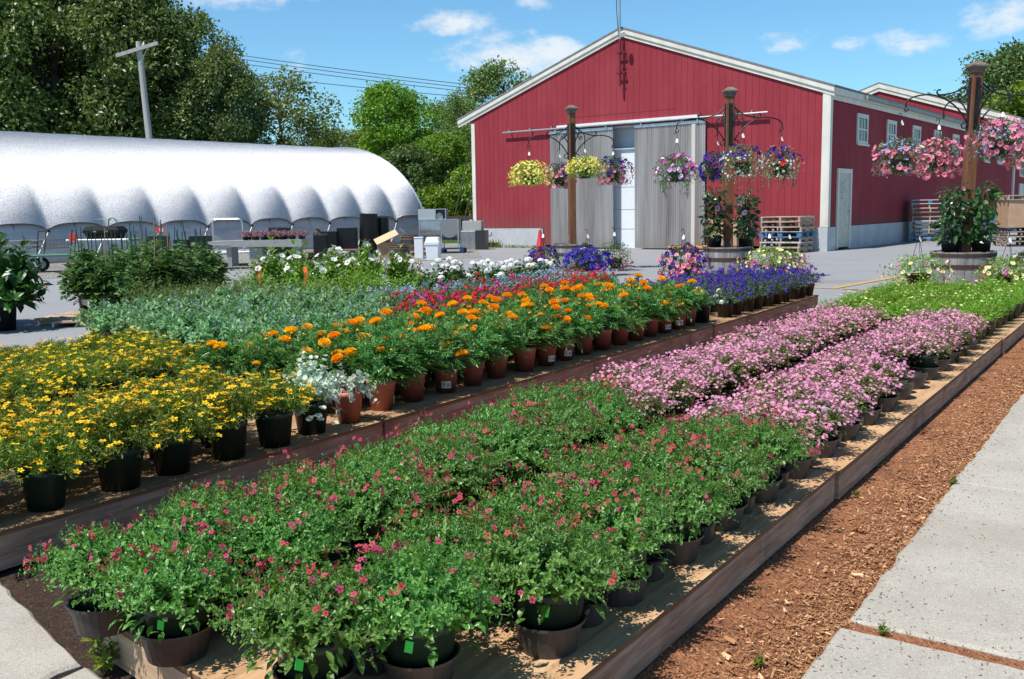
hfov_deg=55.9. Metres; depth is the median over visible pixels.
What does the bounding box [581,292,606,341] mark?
potted marigold
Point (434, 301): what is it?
potted verbena
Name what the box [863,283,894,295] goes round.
potted lime plant
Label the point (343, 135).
tree
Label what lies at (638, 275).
potted marigold
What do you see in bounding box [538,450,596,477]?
pot tray
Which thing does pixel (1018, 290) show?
potted lime plant
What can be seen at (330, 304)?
potted sage
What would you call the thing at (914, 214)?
pallet
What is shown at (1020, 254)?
hanging basket
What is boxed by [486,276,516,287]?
potted lobelia
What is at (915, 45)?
sky
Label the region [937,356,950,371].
pot tray
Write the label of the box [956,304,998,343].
potted lime plant
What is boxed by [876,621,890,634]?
weed
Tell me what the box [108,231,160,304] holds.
potted tomato
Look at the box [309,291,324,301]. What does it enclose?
potted sage
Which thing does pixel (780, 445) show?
potted coral plant
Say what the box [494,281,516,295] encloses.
potted verbena
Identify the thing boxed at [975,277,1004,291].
potted lime plant
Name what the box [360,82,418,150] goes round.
tree
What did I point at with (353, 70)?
power line
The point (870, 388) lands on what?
potted pink plant
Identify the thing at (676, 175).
hanging basket
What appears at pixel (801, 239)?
pallet
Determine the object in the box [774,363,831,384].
potted pink plant
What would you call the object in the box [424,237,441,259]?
white bin
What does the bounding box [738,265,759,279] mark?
potted verbena
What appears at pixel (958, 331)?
potted pink plant
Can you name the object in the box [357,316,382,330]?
potted marigold
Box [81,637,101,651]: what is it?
weed
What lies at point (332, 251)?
potted trumpet vine
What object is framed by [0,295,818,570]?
display bench
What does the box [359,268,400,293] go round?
potted leafy herb
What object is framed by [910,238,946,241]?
pallet
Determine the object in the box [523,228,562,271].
hanging basket
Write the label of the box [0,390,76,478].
potted yellow daisy
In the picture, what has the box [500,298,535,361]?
potted marigold
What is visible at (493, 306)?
potted marigold
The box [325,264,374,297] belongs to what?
potted leafy herb
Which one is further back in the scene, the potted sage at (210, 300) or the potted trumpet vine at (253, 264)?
the potted trumpet vine at (253, 264)
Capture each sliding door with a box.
[549,126,613,247]
[634,119,705,248]
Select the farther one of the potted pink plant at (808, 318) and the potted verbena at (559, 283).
the potted verbena at (559, 283)
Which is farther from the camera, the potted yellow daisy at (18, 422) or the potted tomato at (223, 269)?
the potted tomato at (223, 269)
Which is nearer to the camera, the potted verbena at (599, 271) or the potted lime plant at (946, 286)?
the potted lime plant at (946, 286)
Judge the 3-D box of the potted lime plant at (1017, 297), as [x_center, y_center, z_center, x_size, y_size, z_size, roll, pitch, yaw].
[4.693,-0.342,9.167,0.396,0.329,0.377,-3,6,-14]
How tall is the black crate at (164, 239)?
0.670 m
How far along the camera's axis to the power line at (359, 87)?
64.30 m
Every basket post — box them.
[527,105,614,261]
[675,87,783,268]
[904,61,1023,273]
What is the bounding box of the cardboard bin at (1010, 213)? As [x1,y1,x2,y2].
[996,200,1023,226]
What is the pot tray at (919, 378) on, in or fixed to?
on the display bench at (613, 646)
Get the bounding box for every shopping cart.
[1,230,46,258]
[31,229,75,265]
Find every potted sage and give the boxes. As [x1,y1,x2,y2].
[71,297,117,337]
[89,299,137,337]
[110,304,148,333]
[116,297,141,314]
[127,288,168,312]
[129,300,171,340]
[147,291,179,307]
[148,305,197,345]
[154,301,187,338]
[163,308,228,342]
[170,296,195,308]
[170,300,211,317]
[176,287,211,306]
[185,310,230,345]
[186,297,220,310]
[190,301,230,317]
[200,295,232,309]
[204,284,238,302]
[205,293,235,313]
[212,301,253,326]
[217,294,245,310]
[217,312,273,341]
[220,300,254,317]
[221,314,276,377]
[226,289,249,302]
[232,292,278,310]
[239,305,278,326]
[240,284,266,296]
[242,287,279,303]
[246,303,277,320]
[257,309,301,331]
[260,282,280,299]
[263,298,284,315]
[269,287,295,307]
[271,301,305,325]
[271,315,306,339]
[275,284,305,301]
[279,284,318,311]
[279,295,314,317]
[296,310,341,333]
[298,303,330,321]
[298,310,336,329]
[301,288,327,296]
[303,289,341,313]
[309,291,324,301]
[312,282,350,308]
[315,285,344,299]
[325,302,358,322]
[332,300,363,316]
[335,303,371,326]
[336,294,364,309]
[337,287,368,303]
[354,297,401,316]
[356,287,400,308]
[358,291,393,312]
[368,304,403,324]
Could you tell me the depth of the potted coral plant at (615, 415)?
4.25 m
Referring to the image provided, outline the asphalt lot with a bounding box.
[0,228,1023,348]
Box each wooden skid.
[34,305,122,323]
[52,319,80,326]
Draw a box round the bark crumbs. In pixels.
[812,399,1023,678]
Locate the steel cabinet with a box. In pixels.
[461,221,488,249]
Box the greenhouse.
[0,131,424,261]
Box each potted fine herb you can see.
[121,274,172,305]
[142,277,188,304]
[160,279,201,300]
[169,282,206,299]
[183,276,226,297]
[189,278,221,293]
[200,283,217,297]
[211,275,252,294]
[220,276,261,295]
[232,272,276,294]
[249,277,285,294]
[265,276,285,292]
[292,277,322,293]
[300,275,347,296]
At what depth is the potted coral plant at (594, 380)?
4.78 m
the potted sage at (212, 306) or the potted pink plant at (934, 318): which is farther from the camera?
the potted sage at (212, 306)
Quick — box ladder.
[459,185,472,243]
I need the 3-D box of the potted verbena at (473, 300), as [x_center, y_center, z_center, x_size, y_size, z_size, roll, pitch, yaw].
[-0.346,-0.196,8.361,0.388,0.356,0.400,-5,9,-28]
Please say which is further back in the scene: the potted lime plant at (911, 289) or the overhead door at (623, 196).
the overhead door at (623, 196)
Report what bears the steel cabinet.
on the gravel strip
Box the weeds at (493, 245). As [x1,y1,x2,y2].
[489,239,534,247]
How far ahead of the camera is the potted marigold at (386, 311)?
6.58 m
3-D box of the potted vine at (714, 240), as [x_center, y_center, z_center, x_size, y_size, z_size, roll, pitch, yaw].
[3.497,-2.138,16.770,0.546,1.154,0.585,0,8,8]
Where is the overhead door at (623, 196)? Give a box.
[613,148,659,248]
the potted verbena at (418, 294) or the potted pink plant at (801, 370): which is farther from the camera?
the potted verbena at (418, 294)
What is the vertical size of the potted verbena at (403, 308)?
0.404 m
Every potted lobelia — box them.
[349,285,381,296]
[385,284,415,311]
[391,288,422,310]
[395,283,426,299]
[405,279,439,300]
[431,279,462,295]
[446,278,482,299]
[449,277,480,291]
[472,275,492,286]
[474,282,502,293]
[485,277,515,288]
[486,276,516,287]
[500,279,524,292]
[513,277,542,292]
[516,272,542,288]
[519,269,545,280]
[527,269,559,282]
[529,275,554,287]
[535,266,562,286]
[546,272,570,284]
[549,264,573,281]
[587,268,616,280]
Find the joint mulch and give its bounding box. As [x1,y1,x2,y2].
[847,623,1023,669]
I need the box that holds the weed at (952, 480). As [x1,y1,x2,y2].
[948,476,957,484]
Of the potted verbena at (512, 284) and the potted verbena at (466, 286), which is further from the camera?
the potted verbena at (512, 284)
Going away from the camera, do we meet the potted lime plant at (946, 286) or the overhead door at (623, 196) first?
the potted lime plant at (946, 286)
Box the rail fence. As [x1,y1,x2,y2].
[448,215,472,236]
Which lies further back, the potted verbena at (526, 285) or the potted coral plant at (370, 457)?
the potted verbena at (526, 285)
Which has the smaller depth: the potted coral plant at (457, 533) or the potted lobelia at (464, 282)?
the potted coral plant at (457, 533)
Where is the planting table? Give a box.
[208,238,307,266]
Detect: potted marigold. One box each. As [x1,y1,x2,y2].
[185,329,261,381]
[230,335,305,405]
[233,325,297,366]
[275,323,337,358]
[279,338,357,412]
[287,323,316,338]
[305,317,354,334]
[310,319,362,346]
[326,329,373,402]
[346,325,426,410]
[353,314,396,380]
[356,317,421,395]
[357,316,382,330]
[374,308,409,327]
[378,312,422,331]
[387,324,449,401]
[395,300,445,321]
[403,322,435,386]
[413,306,454,373]
[419,311,467,337]
[428,320,482,392]
[432,300,459,315]
[437,306,475,325]
[454,308,491,332]
[456,314,507,386]
[457,295,484,316]
[465,299,496,359]
[474,294,502,309]
[475,313,530,378]
[476,303,518,351]
[481,296,518,354]
[493,292,520,306]
[498,301,562,371]
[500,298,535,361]
[507,292,538,310]
[514,288,541,301]
[519,287,565,305]
[519,296,565,355]
[528,304,576,365]
[534,283,552,297]
[536,293,581,314]
[543,303,594,360]
[548,285,579,303]
[555,280,579,293]
[560,284,594,302]
[562,296,594,306]
[567,293,609,354]
[568,283,589,291]
[581,278,609,291]
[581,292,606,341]
[583,294,630,349]
[585,287,607,294]
[594,282,628,338]
[597,282,620,294]
[598,277,620,288]
[607,292,645,345]
[614,284,641,296]
[616,277,639,288]
[618,285,665,340]
[621,273,646,289]
[629,279,654,292]
[634,285,675,336]
[635,276,671,291]
[653,285,691,332]
[659,279,703,328]
[683,279,711,325]
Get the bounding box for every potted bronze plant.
[239,230,250,239]
[249,230,259,239]
[258,229,266,239]
[266,229,275,239]
[275,230,286,239]
[286,229,296,238]
[296,229,305,238]
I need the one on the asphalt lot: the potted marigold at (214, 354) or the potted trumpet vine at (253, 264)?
the potted trumpet vine at (253, 264)
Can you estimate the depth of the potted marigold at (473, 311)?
6.45 m
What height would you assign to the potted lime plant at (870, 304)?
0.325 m
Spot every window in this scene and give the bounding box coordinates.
[856,113,869,146]
[886,119,896,147]
[912,125,920,153]
[933,130,941,156]
[952,134,959,158]
[983,143,990,162]
[997,156,1002,164]
[1019,162,1023,176]
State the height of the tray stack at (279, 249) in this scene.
0.934 m
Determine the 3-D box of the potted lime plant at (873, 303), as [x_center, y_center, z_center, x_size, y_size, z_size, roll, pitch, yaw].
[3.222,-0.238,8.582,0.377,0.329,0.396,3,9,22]
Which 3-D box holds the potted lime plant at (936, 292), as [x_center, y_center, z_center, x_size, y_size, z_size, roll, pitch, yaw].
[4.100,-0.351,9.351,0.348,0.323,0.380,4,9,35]
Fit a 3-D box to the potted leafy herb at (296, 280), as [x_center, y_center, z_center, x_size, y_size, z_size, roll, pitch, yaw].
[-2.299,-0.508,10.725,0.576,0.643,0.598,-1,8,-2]
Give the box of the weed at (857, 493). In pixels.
[851,489,860,496]
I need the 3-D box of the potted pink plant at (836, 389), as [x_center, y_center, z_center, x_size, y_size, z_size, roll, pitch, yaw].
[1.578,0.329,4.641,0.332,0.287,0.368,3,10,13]
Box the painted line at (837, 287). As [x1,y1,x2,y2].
[653,272,923,289]
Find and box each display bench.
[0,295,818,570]
[97,312,1023,678]
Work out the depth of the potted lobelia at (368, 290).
9.44 m
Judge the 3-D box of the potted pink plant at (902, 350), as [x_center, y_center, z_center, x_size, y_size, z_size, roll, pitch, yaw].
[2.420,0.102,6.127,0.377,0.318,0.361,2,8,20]
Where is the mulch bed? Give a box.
[133,308,1023,678]
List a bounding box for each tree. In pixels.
[0,0,64,131]
[0,0,157,136]
[1,0,74,120]
[1,5,131,130]
[17,0,213,140]
[56,1,202,137]
[124,5,275,144]
[167,40,279,143]
[238,65,350,146]
[271,130,326,146]
[299,123,374,153]
[328,126,356,147]
[337,123,398,159]
[345,76,447,182]
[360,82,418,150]
[380,141,444,208]
[401,128,471,207]
[403,97,469,180]
[432,88,478,183]
[445,54,531,130]
[927,89,987,107]
[948,36,1023,116]
[983,80,1023,117]
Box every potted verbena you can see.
[381,291,419,321]
[391,295,420,315]
[398,288,437,302]
[399,290,433,309]
[408,290,447,306]
[411,299,438,313]
[426,293,460,306]
[427,280,453,300]
[427,295,456,310]
[433,296,459,310]
[434,290,462,306]
[436,295,477,309]
[447,286,477,305]
[450,296,484,308]
[456,284,488,301]
[467,273,504,300]
[472,286,511,301]
[476,287,509,305]
[487,285,516,300]
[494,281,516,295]
[501,284,539,300]
[506,271,528,288]
[508,277,538,294]
[519,278,556,294]
[528,275,558,291]
[535,279,562,294]
[546,278,567,287]
[549,269,572,282]
[561,265,587,280]
[563,275,592,285]
[571,271,602,283]
[571,275,593,286]
[577,268,598,278]
[585,271,616,282]
[588,264,618,282]
[657,274,677,284]
[662,272,688,283]
[673,275,697,284]
[676,270,701,284]
[682,273,707,288]
[691,268,712,282]
[691,278,716,303]
[693,280,723,322]
[696,273,718,295]
[699,267,723,285]
[704,276,730,311]
[705,270,731,285]
[708,279,745,317]
[711,266,732,276]
[713,275,738,293]
[714,270,738,284]
[715,278,755,314]
[717,265,735,274]
[719,272,747,297]
[723,268,748,283]
[727,263,747,278]
[728,271,760,286]
[728,275,767,311]
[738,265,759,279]
[740,274,774,308]
[743,265,760,275]
[743,269,766,294]
[748,271,787,306]
[749,264,776,275]
[749,268,773,286]
[756,266,786,289]
[762,265,787,280]
[764,271,792,304]
[772,269,801,301]
[773,264,796,280]
[775,267,809,299]
[790,266,818,297]
[796,265,824,295]
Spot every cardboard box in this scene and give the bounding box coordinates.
[373,229,398,257]
[708,219,746,245]
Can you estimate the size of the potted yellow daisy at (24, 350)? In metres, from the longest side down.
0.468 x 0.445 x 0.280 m
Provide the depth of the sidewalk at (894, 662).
2.60 m
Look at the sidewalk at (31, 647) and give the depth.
2.78 m
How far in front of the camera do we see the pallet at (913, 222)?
32.28 m
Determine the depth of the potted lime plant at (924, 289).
10.01 m
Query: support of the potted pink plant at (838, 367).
in the pot tray at (869, 419)
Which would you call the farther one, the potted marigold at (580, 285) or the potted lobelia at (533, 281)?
the potted lobelia at (533, 281)
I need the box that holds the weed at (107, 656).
[84,637,119,674]
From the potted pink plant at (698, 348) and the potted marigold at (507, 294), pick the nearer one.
the potted pink plant at (698, 348)
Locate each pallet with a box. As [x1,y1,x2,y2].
[424,247,466,253]
[759,231,814,236]
[759,246,812,252]
[760,216,814,221]
[760,221,813,226]
[760,236,813,241]
[760,241,812,247]
[761,226,814,231]
[910,233,946,237]
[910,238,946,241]
[911,199,948,203]
[911,204,937,207]
[911,221,931,224]
[911,225,947,228]
[911,229,947,232]
[912,208,939,211]
[912,212,940,216]
[912,216,940,220]
[992,241,1023,246]
[993,236,1023,241]
[994,226,1023,231]
[994,231,1023,236]
[998,195,1023,199]
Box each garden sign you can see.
[69,234,76,250]
[157,226,163,247]
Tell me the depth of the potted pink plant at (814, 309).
7.92 m
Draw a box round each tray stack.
[173,239,188,249]
[188,235,212,249]
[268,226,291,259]
[313,234,328,260]
[321,230,337,248]
[336,227,358,248]
[359,213,377,255]
[377,217,389,241]
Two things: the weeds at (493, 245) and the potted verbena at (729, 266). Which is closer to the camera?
the potted verbena at (729, 266)
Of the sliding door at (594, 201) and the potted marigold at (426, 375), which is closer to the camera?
the potted marigold at (426, 375)
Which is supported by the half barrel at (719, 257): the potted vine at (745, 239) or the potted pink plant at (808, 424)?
the potted vine at (745, 239)
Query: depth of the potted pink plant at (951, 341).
6.47 m
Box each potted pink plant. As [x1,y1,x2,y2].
[591,357,657,387]
[608,373,663,403]
[621,379,679,428]
[627,351,683,377]
[633,361,699,394]
[645,365,717,414]
[659,349,709,368]
[664,350,726,391]
[676,393,756,423]
[683,359,736,401]
[685,341,724,358]
[697,340,749,368]
[699,346,766,401]
[706,331,755,347]
[717,383,787,415]
[722,337,762,352]
[724,320,773,342]
[724,340,785,379]
[737,391,814,426]
[738,364,824,406]
[746,333,785,348]
[753,320,785,336]
[758,401,834,460]
[759,334,802,370]
[763,374,848,416]
[764,315,797,328]
[768,325,805,342]
[770,324,822,362]
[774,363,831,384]
[777,318,816,334]
[778,307,812,323]
[781,391,859,441]
[782,363,859,392]
[784,348,848,373]
[789,320,841,363]
[791,311,842,331]
[801,304,832,318]
[805,316,851,347]
[807,354,882,397]
[811,309,844,318]
[815,339,874,362]
[816,301,846,313]
[816,377,876,424]
[828,310,869,341]
[828,333,892,359]
[829,302,857,317]
[829,362,902,410]
[837,306,880,335]
[840,351,889,369]
[847,349,914,397]
[851,329,898,348]
[854,305,888,330]
[863,319,916,338]
[866,329,924,368]
[875,313,922,332]
[885,327,929,361]
[894,314,929,328]
[898,331,954,367]
[900,321,939,337]
[904,305,937,320]
[915,317,949,329]
[915,327,963,359]
[918,312,954,323]
[927,315,976,362]
[932,307,966,318]
[937,310,986,355]
[952,312,990,339]
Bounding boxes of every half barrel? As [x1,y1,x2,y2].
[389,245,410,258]
[400,235,418,250]
[552,243,591,270]
[703,245,752,279]
[930,250,996,285]
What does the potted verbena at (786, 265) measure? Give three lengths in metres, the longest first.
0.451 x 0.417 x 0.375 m
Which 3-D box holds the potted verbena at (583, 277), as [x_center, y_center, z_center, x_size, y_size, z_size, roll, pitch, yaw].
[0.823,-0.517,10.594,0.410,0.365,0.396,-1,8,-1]
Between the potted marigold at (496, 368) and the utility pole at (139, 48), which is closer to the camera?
the potted marigold at (496, 368)
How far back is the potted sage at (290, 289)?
9.17 m
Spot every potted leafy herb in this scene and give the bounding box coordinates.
[219,267,258,291]
[238,262,285,290]
[267,268,300,290]
[283,267,330,290]
[302,270,341,293]
[316,266,353,291]
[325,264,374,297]
[329,263,379,295]
[336,262,388,287]
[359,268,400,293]
[362,266,404,294]
[382,262,429,294]
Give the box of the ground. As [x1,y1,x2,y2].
[442,239,457,243]
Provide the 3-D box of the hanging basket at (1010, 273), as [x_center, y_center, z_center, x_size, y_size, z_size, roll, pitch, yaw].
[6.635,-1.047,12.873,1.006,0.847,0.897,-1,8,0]
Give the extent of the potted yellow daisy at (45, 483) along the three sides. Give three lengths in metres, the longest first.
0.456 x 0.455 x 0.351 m
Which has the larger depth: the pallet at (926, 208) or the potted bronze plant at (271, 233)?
the pallet at (926, 208)
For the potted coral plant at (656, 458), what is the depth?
3.29 m
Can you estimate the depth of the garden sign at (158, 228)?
26.90 m
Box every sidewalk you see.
[0,583,80,678]
[61,668,100,678]
[801,628,1023,678]
[849,483,1023,661]
[956,421,1023,491]
[1001,394,1023,422]
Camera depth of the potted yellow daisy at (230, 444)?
4.31 m
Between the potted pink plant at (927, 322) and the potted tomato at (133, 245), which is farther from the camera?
the potted tomato at (133, 245)
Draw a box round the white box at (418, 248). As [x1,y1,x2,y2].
[414,237,423,257]
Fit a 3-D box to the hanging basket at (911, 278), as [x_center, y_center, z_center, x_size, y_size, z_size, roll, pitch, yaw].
[5.567,-1.081,13.119,0.975,0.847,0.927,-1,8,0]
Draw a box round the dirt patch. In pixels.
[0,519,159,678]
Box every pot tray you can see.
[65,593,255,666]
[230,551,354,602]
[272,634,459,678]
[336,518,432,570]
[421,493,496,526]
[458,580,607,658]
[482,470,548,496]
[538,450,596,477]
[580,433,630,450]
[597,549,667,606]
[623,418,671,438]
[650,403,701,427]
[650,517,716,564]
[694,394,729,414]
[708,490,755,530]
[721,383,752,396]
[748,375,774,387]
[748,466,789,502]
[768,366,794,381]
[782,449,818,478]
[788,359,811,369]
[811,430,842,458]
[836,416,863,440]
[858,403,882,425]
[878,391,899,411]
[895,380,914,399]
[896,368,927,389]
[906,362,939,379]
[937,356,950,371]
[947,351,960,363]
[968,337,978,349]
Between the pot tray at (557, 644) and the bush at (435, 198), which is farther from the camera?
the bush at (435, 198)
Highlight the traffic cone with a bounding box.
[534,230,545,261]
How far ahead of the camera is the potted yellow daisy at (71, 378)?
5.42 m
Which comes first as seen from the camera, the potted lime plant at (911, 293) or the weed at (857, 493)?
the weed at (857, 493)
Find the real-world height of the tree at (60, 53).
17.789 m
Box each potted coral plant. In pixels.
[18,514,164,611]
[82,520,264,643]
[101,479,275,581]
[138,472,290,583]
[207,542,411,678]
[213,487,368,590]
[227,460,367,541]
[242,447,349,519]
[310,454,455,567]
[311,435,438,495]
[325,530,516,668]
[326,435,420,468]
[362,492,518,582]
[386,411,485,449]
[396,427,513,514]
[402,426,490,459]
[450,394,539,429]
[451,412,568,487]
[457,471,581,530]
[460,509,643,630]
[464,411,550,438]
[470,495,599,588]
[492,378,587,410]
[508,399,608,470]
[509,390,603,440]
[524,439,653,493]
[530,455,687,524]
[541,470,698,580]
[552,372,622,397]
[553,373,639,410]
[569,389,651,445]
[581,420,698,467]
[613,441,713,486]
[629,407,726,439]
[634,465,741,541]
[639,411,765,462]
[664,431,780,517]
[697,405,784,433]
[713,411,820,482]
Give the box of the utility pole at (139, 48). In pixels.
[115,41,158,138]
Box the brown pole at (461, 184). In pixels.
[454,149,469,218]
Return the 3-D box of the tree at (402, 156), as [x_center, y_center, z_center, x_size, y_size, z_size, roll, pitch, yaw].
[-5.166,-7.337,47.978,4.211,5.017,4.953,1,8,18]
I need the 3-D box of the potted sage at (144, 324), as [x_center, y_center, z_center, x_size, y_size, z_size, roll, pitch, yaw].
[-2.825,-0.094,7.638,0.420,0.447,0.403,3,7,32]
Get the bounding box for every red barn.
[457,0,1012,250]
[859,82,1023,198]
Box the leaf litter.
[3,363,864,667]
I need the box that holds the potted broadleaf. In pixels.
[0,232,52,330]
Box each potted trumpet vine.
[248,235,289,273]
[252,236,289,290]
[279,241,322,289]
[281,240,320,278]
[284,239,317,265]
[315,245,348,264]
[315,247,354,284]
[317,247,358,287]
[344,240,391,287]
[348,238,386,279]
[383,234,423,287]
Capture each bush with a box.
[416,182,472,239]
[442,161,472,230]
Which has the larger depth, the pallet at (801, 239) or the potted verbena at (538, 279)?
the pallet at (801, 239)
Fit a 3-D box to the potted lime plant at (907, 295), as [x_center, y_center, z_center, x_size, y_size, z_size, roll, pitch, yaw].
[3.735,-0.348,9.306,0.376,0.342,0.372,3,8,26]
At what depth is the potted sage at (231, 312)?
7.94 m
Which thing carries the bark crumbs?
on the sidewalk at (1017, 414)
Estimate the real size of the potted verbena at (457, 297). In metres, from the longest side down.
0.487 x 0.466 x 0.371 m
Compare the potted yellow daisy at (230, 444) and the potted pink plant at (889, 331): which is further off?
the potted pink plant at (889, 331)
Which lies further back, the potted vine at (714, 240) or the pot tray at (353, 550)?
the potted vine at (714, 240)
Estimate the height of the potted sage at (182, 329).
0.434 m
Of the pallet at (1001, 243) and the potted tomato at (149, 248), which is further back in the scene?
the pallet at (1001, 243)
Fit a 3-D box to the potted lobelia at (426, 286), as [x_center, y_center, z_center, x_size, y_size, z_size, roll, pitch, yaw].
[-0.915,-0.453,10.251,0.498,0.384,0.425,-2,8,-3]
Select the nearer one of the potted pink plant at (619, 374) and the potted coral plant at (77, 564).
the potted coral plant at (77, 564)
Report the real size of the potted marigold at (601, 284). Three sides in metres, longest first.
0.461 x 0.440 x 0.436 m
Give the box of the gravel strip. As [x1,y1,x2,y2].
[7,244,481,278]
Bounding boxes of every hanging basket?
[507,152,554,186]
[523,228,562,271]
[543,150,577,189]
[560,229,612,272]
[564,144,608,178]
[594,147,634,185]
[596,227,634,271]
[652,132,697,198]
[656,229,708,280]
[696,137,739,190]
[715,127,772,190]
[734,227,803,278]
[758,131,804,190]
[768,228,813,273]
[871,113,929,177]
[877,229,955,286]
[911,118,963,180]
[963,104,1023,162]
[970,229,1023,289]
[993,250,1023,279]
[1001,130,1023,169]
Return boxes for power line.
[197,48,505,88]
[242,59,463,87]
[243,74,480,98]
[245,64,493,94]
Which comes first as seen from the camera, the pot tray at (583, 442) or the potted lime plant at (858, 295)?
the pot tray at (583, 442)
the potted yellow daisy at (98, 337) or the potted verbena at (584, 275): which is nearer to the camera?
the potted yellow daisy at (98, 337)
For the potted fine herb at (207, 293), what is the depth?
9.69 m
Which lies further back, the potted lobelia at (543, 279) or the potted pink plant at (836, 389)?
the potted lobelia at (543, 279)
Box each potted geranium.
[407,259,430,291]
[408,262,444,293]
[430,258,459,292]
[442,259,473,288]
[445,256,467,289]
[467,261,489,289]
[470,260,504,285]
[481,258,500,273]
[488,261,508,279]
[499,263,527,283]
[504,258,530,274]
[522,257,546,278]
[530,258,553,274]
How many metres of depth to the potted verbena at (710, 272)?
11.54 m
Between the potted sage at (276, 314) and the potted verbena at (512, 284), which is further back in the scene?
the potted verbena at (512, 284)
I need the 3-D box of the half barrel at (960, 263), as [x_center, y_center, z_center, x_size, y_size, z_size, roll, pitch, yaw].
[6.584,-1.014,14.104,0.900,0.566,0.900,-1,8,0]
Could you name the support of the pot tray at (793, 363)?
on the display bench at (613, 646)
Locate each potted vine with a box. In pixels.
[698,184,727,247]
[732,187,761,246]
[929,182,972,252]
[965,179,1004,252]
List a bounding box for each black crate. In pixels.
[82,217,127,238]
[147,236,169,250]
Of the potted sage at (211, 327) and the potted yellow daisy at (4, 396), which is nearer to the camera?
the potted yellow daisy at (4, 396)
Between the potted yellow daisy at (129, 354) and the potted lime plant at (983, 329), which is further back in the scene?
the potted lime plant at (983, 329)
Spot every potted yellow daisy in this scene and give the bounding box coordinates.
[0,344,37,355]
[0,348,35,363]
[0,357,19,370]
[0,360,40,415]
[0,369,64,417]
[0,381,15,405]
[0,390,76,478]
[0,418,27,449]
[0,418,110,511]
[0,432,39,485]
[1,402,85,463]
[4,349,68,397]
[22,355,89,406]
[28,337,81,352]
[31,341,90,355]
[34,359,112,401]
[48,383,127,463]
[54,347,106,361]
[60,390,183,491]
[63,328,120,346]
[67,350,121,396]
[67,390,148,469]
[72,335,127,352]
[90,340,145,356]
[91,352,155,395]
[98,372,179,397]
[106,325,163,341]
[107,331,159,346]
[109,346,161,379]
[119,389,225,475]
[120,375,204,459]
[129,335,181,354]
[133,348,191,383]
[146,341,195,383]
[160,360,234,437]
[164,340,208,374]
[169,366,254,447]
[184,376,273,460]
[228,368,326,447]
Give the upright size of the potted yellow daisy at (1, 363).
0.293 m
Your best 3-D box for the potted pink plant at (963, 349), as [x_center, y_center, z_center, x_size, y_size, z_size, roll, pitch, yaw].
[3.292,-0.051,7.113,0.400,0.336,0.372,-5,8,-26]
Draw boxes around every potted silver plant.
[282,351,343,434]
[329,363,379,423]
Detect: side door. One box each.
[835,168,852,248]
[1018,183,1023,198]
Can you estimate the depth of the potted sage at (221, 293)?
9.38 m
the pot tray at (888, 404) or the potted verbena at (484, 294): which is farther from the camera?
the potted verbena at (484, 294)
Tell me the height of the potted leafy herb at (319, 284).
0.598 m
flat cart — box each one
[21,253,75,272]
[66,238,141,258]
[211,218,270,257]
[292,228,318,258]
[315,229,360,255]
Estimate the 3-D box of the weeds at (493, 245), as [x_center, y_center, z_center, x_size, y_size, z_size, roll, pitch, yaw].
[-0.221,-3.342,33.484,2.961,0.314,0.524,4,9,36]
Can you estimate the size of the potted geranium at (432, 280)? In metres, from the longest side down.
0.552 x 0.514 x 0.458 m
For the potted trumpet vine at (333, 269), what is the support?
on the asphalt lot
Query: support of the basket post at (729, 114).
in the half barrel at (719, 257)
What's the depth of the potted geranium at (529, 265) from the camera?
13.58 m
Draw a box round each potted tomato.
[56,227,113,312]
[75,226,104,307]
[81,228,133,306]
[103,230,130,258]
[106,232,139,303]
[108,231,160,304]
[123,217,156,252]
[128,220,195,298]
[129,215,159,257]
[135,220,171,264]
[161,229,212,291]
[166,224,188,253]
[168,230,193,249]
[180,222,221,286]
[192,227,232,289]
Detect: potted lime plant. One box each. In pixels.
[814,297,850,311]
[832,291,862,309]
[839,289,866,305]
[843,288,874,301]
[850,298,886,314]
[852,294,892,326]
[853,288,882,298]
[861,286,891,296]
[861,294,895,327]
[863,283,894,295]
[872,281,899,299]
[876,301,920,325]
[879,289,908,317]
[883,287,919,302]
[884,279,909,290]
[886,298,930,316]
[890,286,923,297]
[895,284,928,295]
[897,295,935,308]
[904,282,930,293]
[906,292,937,305]
[910,301,954,318]
[911,278,936,290]
[915,276,943,288]
[918,290,947,304]
[919,288,947,298]
[919,299,957,312]
[925,297,963,310]
[928,284,959,298]
[932,281,963,293]
[932,282,959,288]
[937,294,970,310]
[946,279,970,289]
[948,277,975,286]
[948,289,981,302]
[949,291,980,305]
[953,285,986,300]
[955,298,1002,339]
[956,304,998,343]
[957,285,991,296]
[964,279,998,296]
[967,294,1011,331]
[968,296,1011,335]
[974,279,1002,297]
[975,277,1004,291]
[975,292,1017,327]
[981,290,1020,324]
[983,277,1007,287]
[987,286,1023,320]
[993,286,1023,317]
[1003,282,1023,314]
[1004,281,1023,312]
[1006,278,1023,288]
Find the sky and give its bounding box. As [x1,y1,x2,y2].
[63,0,1023,145]
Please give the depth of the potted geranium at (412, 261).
13.62 m
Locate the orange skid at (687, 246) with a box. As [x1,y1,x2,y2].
[668,245,706,252]
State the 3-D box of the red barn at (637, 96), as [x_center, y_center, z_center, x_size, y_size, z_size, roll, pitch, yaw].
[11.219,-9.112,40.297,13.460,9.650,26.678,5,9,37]
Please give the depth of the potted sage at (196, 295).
9.09 m
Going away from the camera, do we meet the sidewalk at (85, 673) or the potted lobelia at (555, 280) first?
the sidewalk at (85, 673)
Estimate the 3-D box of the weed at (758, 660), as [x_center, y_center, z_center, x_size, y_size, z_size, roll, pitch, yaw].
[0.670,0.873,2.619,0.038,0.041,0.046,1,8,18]
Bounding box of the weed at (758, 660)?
[752,653,764,667]
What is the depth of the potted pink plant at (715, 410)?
4.18 m

